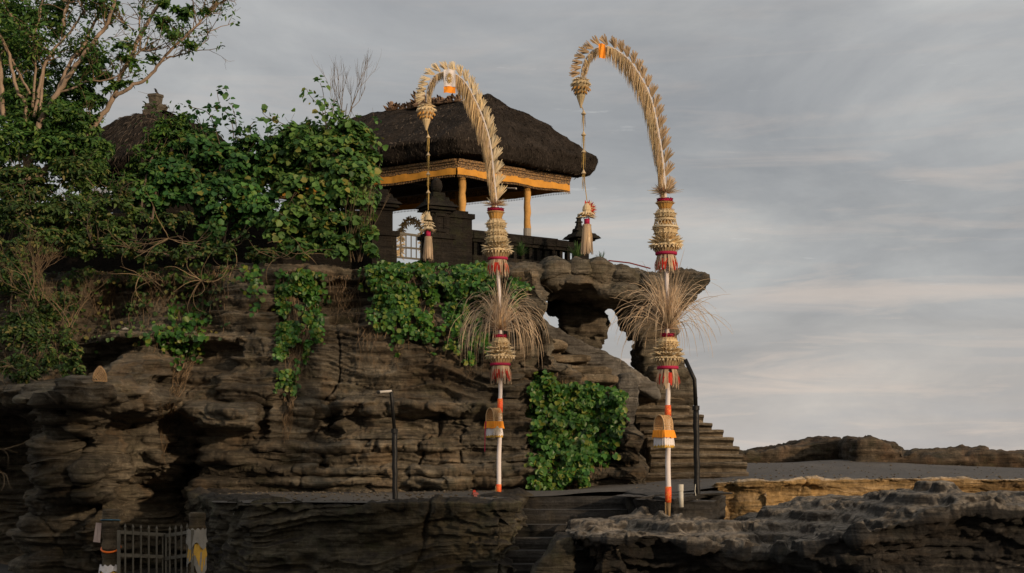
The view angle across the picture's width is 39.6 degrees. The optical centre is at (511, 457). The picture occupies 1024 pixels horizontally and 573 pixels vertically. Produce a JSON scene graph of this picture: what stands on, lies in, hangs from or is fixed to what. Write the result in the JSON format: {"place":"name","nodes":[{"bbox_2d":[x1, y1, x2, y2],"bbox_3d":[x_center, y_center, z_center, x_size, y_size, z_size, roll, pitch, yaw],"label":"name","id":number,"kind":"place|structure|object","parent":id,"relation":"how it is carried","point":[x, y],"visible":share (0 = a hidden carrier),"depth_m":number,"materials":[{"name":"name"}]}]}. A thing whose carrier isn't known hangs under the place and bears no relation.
{"place":"outdoors","nodes":[
{"label":"outdoors","id":0,"kind":"place"},
{"bbox_2d":[0,563,184,572],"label":"shore ground","id":1,"kind":"structure","parent":0,"point":[3,568],"depth_m":24.48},
{"bbox_2d":[98,509,120,572],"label":"gate post","id":2,"kind":"object","parent":1,"relation":"on","point":[110,524],"visible":0.98,"depth_m":16.51,"materials":[{"name":"grey stone"}]},
{"bbox_2d":[93,523,101,542],"bbox_3d":[-4.818,0.873,16.519,0.104,0.236,0.020,0,0,-37],"label":"notice board","id":3,"kind":"object","parent":2,"relation":"attached to","point":[97,535],"visible":1,"depth_m":16.52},
{"bbox_2d":[100,547,116,552],"bbox_3d":[-4.681,1.054,16.600,0.236,0.113,0.246,0,0,0],"label":"ring","id":4,"kind":"object","parent":2,"relation":"attached to","point":[103,551],"visible":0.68,"depth_m":16.49,"materials":[{"name":"orange plastic"}]},
{"bbox_2d":[186,512,207,572],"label":"gate post","id":5,"kind":"object","parent":1,"relation":"on","point":[197,525],"visible":0.99,"depth_m":16.51,"materials":[{"name":"grey stone"}]},
{"bbox_2d":[117,523,194,572],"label":"metal gate","id":6,"kind":"structure","parent":5,"relation":"attached to","point":[164,557],"depth_m":16.69,"materials":[{"name":"grey metal"}]},
{"bbox_2d":[505,495,628,572],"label":"sunken steps","id":7,"kind":"structure","parent":1,"relation":"on","point":[548,517],"depth_m":20.21,"materials":[{"name":"grey stone"}]},
{"bbox_2d":[0,210,363,274],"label":"compound wall","id":8,"kind":"structure","parent":0,"point":[99,262],"depth_m":28.87,"materials":[{"name":"stone"}]},
{"bbox_2d":[0,261,649,572],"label":"cliff","id":9,"kind":"structure","parent":0,"point":[89,451],"depth_m":24.21,"materials":[{"name":"brown stone"}]},
{"bbox_2d":[0,342,27,491],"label":"dry branches","id":10,"kind":"object","parent":9,"relation":"on","point":[5,366],"visible":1,"depth_m":22.04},
{"bbox_2d":[0,236,86,383],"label":"leafy shrub","id":11,"kind":"object","parent":9,"relation":"on","point":[33,329],"visible":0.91,"depth_m":24.24,"materials":[{"name":"green plant"}]},
{"bbox_2d":[0,224,67,299],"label":"dry shrub","id":12,"kind":"object","parent":11,"relation":"on","point":[40,269],"visible":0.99,"depth_m":23.93,"materials":[{"name":"brown plant"}]},
{"bbox_2d":[0,0,115,252],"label":"leafy tree","id":13,"kind":"object","parent":9,"relation":"on","point":[49,95],"visible":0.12,"depth_m":27.84,"materials":[{"name":"green plant"}]},
{"bbox_2d":[33,268,109,327],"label":"dry shrub","id":14,"kind":"object","parent":9,"relation":"on","point":[80,307],"visible":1,"depth_m":23.85,"materials":[{"name":"brown plant"}]},
{"bbox_2d":[0,138,165,262],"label":"leafy shrub","id":15,"kind":"object","parent":9,"relation":"on","point":[58,210],"visible":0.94,"depth_m":25.25,"materials":[{"name":"green plant"}]},
{"bbox_2d":[79,188,112,212],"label":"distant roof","id":16,"kind":"structure","parent":9,"relation":"on","point":[109,209],"depth_m":33.28,"materials":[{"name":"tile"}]},
{"bbox_2d":[93,366,106,381],"bbox_3d":[-6.290,-1.277,21.707,0.223,0.246,0.218,0,0,0],"label":"cane cage","id":17,"kind":"object","parent":9,"relation":"on","point":[96,371],"visible":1,"depth_m":21.65,"materials":[{"name":"beige wicker"}]},
{"bbox_2d":[4,264,230,375],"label":"hanging vines","id":18,"kind":"object","parent":9,"relation":"hanging from","point":[124,279],"visible":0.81,"depth_m":25.63,"materials":[{"name":"plant"}]},
{"bbox_2d":[0,0,240,262],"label":"tall tree","id":19,"kind":"object","parent":9,"relation":"on","point":[36,114],"visible":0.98,"depth_m":26.14,"materials":[{"name":"green plant"}]},
{"bbox_2d":[52,257,243,363],"bbox_3d":[-6.491,-2.606,25.564,2.713,2.043,3.958,0,0,-40],"label":"sparse creeper","id":20,"kind":"object","parent":9,"relation":"on","point":[131,282],"visible":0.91,"depth_m":25.57,"materials":[{"name":"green plant"}]},
{"bbox_2d":[104,190,209,317],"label":"dry branches","id":21,"kind":"object","parent":9,"relation":"on","point":[132,247],"visible":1,"depth_m":24.42,"materials":[{"name":"brown plant"}]},
{"bbox_2d":[65,93,253,212],"bbox_3d":[-7.777,-5.708,31.005,3.755,4.415,2.878,0,0,33],"label":"thatched shrine","id":22,"kind":"object","parent":9,"relation":"on","point":[120,130],"visible":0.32,"depth_m":30.37,"materials":[{"name":"plant"}]},
{"bbox_2d":[138,321,182,353],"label":"ledge plant","id":23,"kind":"object","parent":9,"relation":"on","point":[158,330],"visible":0.98,"depth_m":24.30,"materials":[{"name":"green plant"}]},
{"bbox_2d":[100,91,223,220],"bbox_3d":[-6.671,-5.586,26.721,2.330,2.516,1.323,0,0,-36],"label":"leafy shrub","id":24,"kind":"object","parent":9,"relation":"on","point":[168,130],"visible":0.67,"depth_m":26.63,"materials":[{"name":"green plant"}]},
{"bbox_2d":[64,197,277,268],"bbox_3d":[-6.057,-3.915,25.061,3.758,1.272,1.496,0,0,0],"label":"trailing shrub","id":25,"kind":"object","parent":9,"relation":"on","point":[219,249],"visible":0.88,"depth_m":25.06,"materials":[{"name":"green plant"}]},
{"bbox_2d":[157,281,217,466],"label":"hanging roots","id":26,"kind":"object","parent":9,"relation":"hanging from","point":[177,374],"visible":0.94,"depth_m":24.32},
{"bbox_2d":[165,299,211,370],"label":"ledge plant","id":27,"kind":"object","parent":9,"relation":"on","point":[179,336],"visible":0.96,"depth_m":24.70,"materials":[{"name":"green plant"}]},
{"bbox_2d":[128,85,284,252],"bbox_3d":[-5.677,-5.404,26.477,3.097,3.172,1.843,0,0,0],"label":"broadleaf bush","id":28,"kind":"object","parent":9,"relation":"on","point":[203,181],"visible":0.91,"depth_m":26.14,"materials":[{"name":"green plant"}]},
{"bbox_2d":[164,235,331,318],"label":"dry branches","id":29,"kind":"object","parent":9,"relation":"on","point":[234,268],"visible":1,"depth_m":24.45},
{"bbox_2d":[236,263,266,316],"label":"ledge plant","id":30,"kind":"object","parent":9,"relation":"on","point":[255,282],"visible":0.98,"depth_m":24.80,"materials":[{"name":"green plant"}]},
{"bbox_2d":[282,326,310,440],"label":"hanging roots","id":31,"kind":"object","parent":9,"relation":"hanging from","point":[307,333],"visible":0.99,"depth_m":24.23,"materials":[{"name":"green plant"}]},
{"bbox_2d":[271,267,331,397],"bbox_3d":[-3.712,-2.164,24.664,1.007,2.364,1.866,0,0,0],"label":"hanging creeper","id":32,"kind":"object","parent":9,"relation":"hanging from","point":[301,282],"visible":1,"depth_m":24.77,"materials":[{"name":"green plant"}]},
{"bbox_2d":[250,75,388,262],"bbox_3d":[-3.548,-5.255,26.043,2.615,3.523,1.959,0,0,0],"label":"broadleaf bush","id":33,"kind":"object","parent":9,"relation":"on","point":[310,162],"visible":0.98,"depth_m":25.67,"materials":[{"name":"green plant"}]},
{"bbox_2d":[315,51,380,121],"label":"bare shrub","id":34,"kind":"object","parent":33,"relation":"on","point":[356,69],"visible":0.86,"depth_m":26.80,"materials":[{"name":"plant"}]},
{"bbox_2d":[341,149,390,261],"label":"dry shrub","id":35,"kind":"object","parent":9,"relation":"on","point":[359,258],"visible":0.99,"depth_m":25.45,"materials":[{"name":"brown plant"}]},
{"bbox_2d":[363,188,401,266],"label":"gate pillar","id":36,"kind":"structure","parent":9,"relation":"on","point":[386,244],"depth_m":28.24,"materials":[{"name":"stone"}]},
{"bbox_2d":[397,232,422,259],"bbox_3d":[-2.029,-4.246,28.651,0.034,0.543,0.975,0,0,44],"label":"railing","id":37,"kind":"object","parent":36,"relation":"attached to","point":[411,247],"visible":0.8,"depth_m":28.59,"materials":[{"name":"metal"}]},
{"bbox_2d":[327,274,474,383],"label":"hanging roots","id":38,"kind":"object","parent":9,"relation":"hanging from","point":[342,296],"visible":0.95,"depth_m":25.18,"materials":[{"name":"brown plant"}]},
{"bbox_2d":[396,215,423,259],"bbox_3d":[-2.332,-5.095,33.000,0.767,1.064,0.129,0,0,0],"label":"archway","id":39,"kind":"object","parent":9,"relation":"on","point":[406,222],"visible":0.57,"depth_m":32.98,"materials":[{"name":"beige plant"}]},
{"bbox_2d":[257,90,598,260],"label":"thatched pavilion","id":40,"kind":"structure","parent":9,"relation":"on","point":[538,157],"depth_m":30.98,"materials":[{"name":"brown plant"}]},
{"bbox_2d":[415,178,457,265],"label":"gate pillar","id":41,"kind":"structure","parent":9,"relation":"on","point":[442,206],"depth_m":28.73,"materials":[{"name":"stone"}]},
{"bbox_2d":[357,260,534,366],"bbox_3d":[-1.199,-2.565,25.026,3.381,1.999,1.696,0,0,12],"label":"ledge creeper","id":42,"kind":"object","parent":9,"relation":"on","point":[396,295],"visible":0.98,"depth_m":24.88,"materials":[{"name":"green plant"}]},
{"bbox_2d":[449,211,474,265],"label":"side wall","id":43,"kind":"structure","parent":9,"relation":"on","point":[460,224],"depth_m":29.06,"materials":[{"name":"stone"}]},
{"bbox_2d":[472,231,573,263],"bbox_3d":[0.123,-4.312,30.175,3.060,0.740,0.309,0,0,-34],"label":"balustrade","id":44,"kind":"object","parent":9,"relation":"on","point":[545,246],"visible":0.44,"depth_m":30.23,"materials":[{"name":"stone"}]},
{"bbox_2d":[513,241,532,255],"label":"grass tuft","id":45,"kind":"object","parent":9,"relation":"on","point":[520,251],"visible":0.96,"depth_m":27.35,"materials":[{"name":"green plant"}]},
{"bbox_2d":[524,369,629,494],"bbox_3d":[1.109,-0.422,24.441,1.826,2.243,1.768,0,0,0],"label":"wall creeper","id":46,"kind":"object","parent":9,"relation":"attached to","point":[587,411],"depth_m":24.27,"materials":[{"name":"green plant"}]},
{"bbox_2d":[551,339,618,387],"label":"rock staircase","id":47,"kind":"structure","parent":9,"relation":"on","point":[602,375],"depth_m":25.53,"materials":[{"name":"brown stone"}]},
{"bbox_2d":[544,319,660,423],"bbox_3d":[1.554,-1.671,26.763,2.595,2.193,1.603,0,0,0],"label":"rock","id":48,"kind":"object","parent":9,"relation":"on","point":[633,383],"visible":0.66,"depth_m":26.98,"materials":[{"name":"brown stone"}]},
{"bbox_2d":[539,256,709,414],"bbox_3d":[2.007,-1.829,29.067,3.767,5.076,5.125,0,0,0],"label":"rock arch","id":49,"kind":"object","parent":9,"relation":"on","point":[580,299],"visible":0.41,"depth_m":27.42,"materials":[{"name":"brown stone"}]},
{"bbox_2d":[562,240,583,256],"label":"grass tuft","id":50,"kind":"object","parent":49,"relation":"on","point":[575,251],"visible":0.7,"depth_m":27.25,"materials":[{"name":"green plant"}]},
{"bbox_2d":[562,214,600,258],"bbox_3d":[1.451,-4.522,29.600,0.620,1.096,0.558,0,0,-28],"label":"stone lantern","id":51,"kind":"object","parent":49,"relation":"on","point":[576,234],"visible":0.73,"depth_m":29.51,"materials":[{"name":"grey stone"}]},
{"bbox_2d":[608,260,650,268],"bbox_3d":[2.305,-3.787,27.900,0.831,0.181,0.025,0,0,0],"label":"iron rail","id":52,"kind":"object","parent":49,"relation":"on","point":[629,263],"visible":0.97,"depth_m":27.89,"materials":[{"name":"grey metal"}]},
{"bbox_2d":[181,486,533,572],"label":"platform rock face","id":53,"kind":"object","parent":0,"point":[268,533],"visible":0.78,"depth_m":18.16},
{"bbox_2d":[0,0,1023,450],"label":"sky","id":54,"kind":"structure","parent":0,"point":[850,173],"materials":[{"name":"grey"}]},
{"bbox_2d":[530,532,575,572],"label":"rock spur","id":55,"kind":"structure","parent":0,"point":[559,555],"depth_m":16.79,"materials":[{"name":"brown stone"}]},
{"bbox_2d":[212,459,1023,502],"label":"path","id":56,"kind":"structure","parent":0,"point":[878,469],"depth_m":26.86,"materials":[{"name":"grey stone"}]},
{"bbox_2d":[377,390,397,498],"bbox_3d":[-1.695,-0.111,19.240,0.323,1.615,0.098,0,0,-33],"label":"lamp post","id":57,"kind":"object","parent":56,"relation":"on","point":[394,431],"visible":0.92,"depth_m":19.27,"materials":[{"name":"black metal"}]},
{"bbox_2d":[472,490,478,496],"bbox_3d":[-0.528,0.519,20.300,0.090,0.110,0.080,0,0,-17],"label":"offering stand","id":58,"kind":"object","parent":56,"relation":"on","point":[474,493],"visible":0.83,"depth_m":20.27,"materials":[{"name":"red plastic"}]},
{"bbox_2d":[415,61,549,491],"bbox_3d":[-0.319,-2.543,20.746,1.703,6.537,1.560,0,0,-39],"label":"penjor","id":59,"kind":"object","parent":56,"relation":"on","point":[498,250],"visible":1,"depth_m":20.76,"materials":[{"name":"beige plant"}]},
{"bbox_2d":[484,408,504,451],"bbox_3d":[-0.234,-0.407,20.617,0.245,0.639,0.360,0,0,-34],"label":"offering shrine","id":60,"kind":"object","parent":59,"relation":"attached to","point":[494,427],"visible":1,"depth_m":20.61,"materials":[{"name":"wicker"}]},
{"bbox_2d":[219,461,1021,500],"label":"pebbles","id":61,"kind":"object","parent":56,"relation":"on","point":[324,496],"visible":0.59,"depth_m":22.56,"materials":[{"name":"grey stone"}]},
{"bbox_2d":[633,394,748,490],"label":"rock staircase","id":62,"kind":"structure","parent":56,"relation":"on","point":[720,456],"depth_m":25.87,"materials":[{"name":"brown stone"}]},
{"bbox_2d":[739,436,840,462],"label":"rocks","id":63,"kind":"object","parent":56,"relation":"on","point":[815,448],"visible":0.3,"depth_m":34.48,"materials":[{"name":"brown stone"}]},
{"bbox_2d":[881,439,903,450],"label":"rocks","id":64,"kind":"object","parent":56,"relation":"on","point":[894,445],"visible":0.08,"depth_m":35.59,"materials":[{"name":"brown stone"}]},
{"bbox_2d":[837,435,1023,467],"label":"rocks","id":65,"kind":"object","parent":56,"relation":"on","point":[868,448],"visible":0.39,"depth_m":32.59,"materials":[{"name":"brown stone"}]},
{"bbox_2d":[613,488,732,519],"bbox_3d":[2.322,0.884,20.256,1.634,0.844,2.782,0,0,9],"label":"shelf rock","id":66,"kind":"object","parent":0,"point":[712,505],"visible":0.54,"depth_m":19.39,"materials":[{"name":"stone"}]},
{"bbox_2d":[684,359,700,499],"bbox_3d":[2.479,-0.330,19.594,0.223,2.072,0.158,0,0,24],"label":"lamp post","id":67,"kind":"object","parent":66,"relation":"on","point":[696,409],"visible":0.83,"depth_m":19.57,"materials":[{"name":"black metal"}]},
{"bbox_2d":[565,480,1023,572],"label":"shore rock","id":68,"kind":"object","parent":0,"point":[939,526],"visible":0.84,"depth_m":15.69,"materials":[{"name":"grey stone"}]},
{"bbox_2d":[569,34,732,515],"bbox_3d":[1.861,-2.244,18.067,1.721,6.234,1.653,0,0,40],"label":"penjor","id":69,"kind":"object","parent":68,"relation":"on","point":[666,245],"visible":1,"depth_m":17.96,"materials":[{"name":"beige plant"}]},
{"bbox_2d":[652,414,676,447],"bbox_3d":[1.901,-0.329,17.860,0.229,0.422,0.241,0,0,-42],"label":"offering shrine","id":70,"kind":"object","parent":69,"relation":"attached to","point":[665,437],"visible":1,"depth_m":17.81,"materials":[{"name":"wicker"}]},
{"bbox_2d":[678,484,683,506],"bbox_3d":[2.219,0.502,18.700,0.077,0.301,0.074,0,0,0],"label":"plastic pipe","id":71,"kind":"object","parent":68,"relation":"on","point":[681,490],"visible":1,"depth_m":18.67,"materials":[{"name":"white plastic"}]},
{"bbox_2d":[705,475,1023,519],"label":"ochre bank","id":72,"kind":"structure","parent":0,"point":[750,495],"depth_m":20.80,"materials":[{"name":"brown stone"}]}
]}

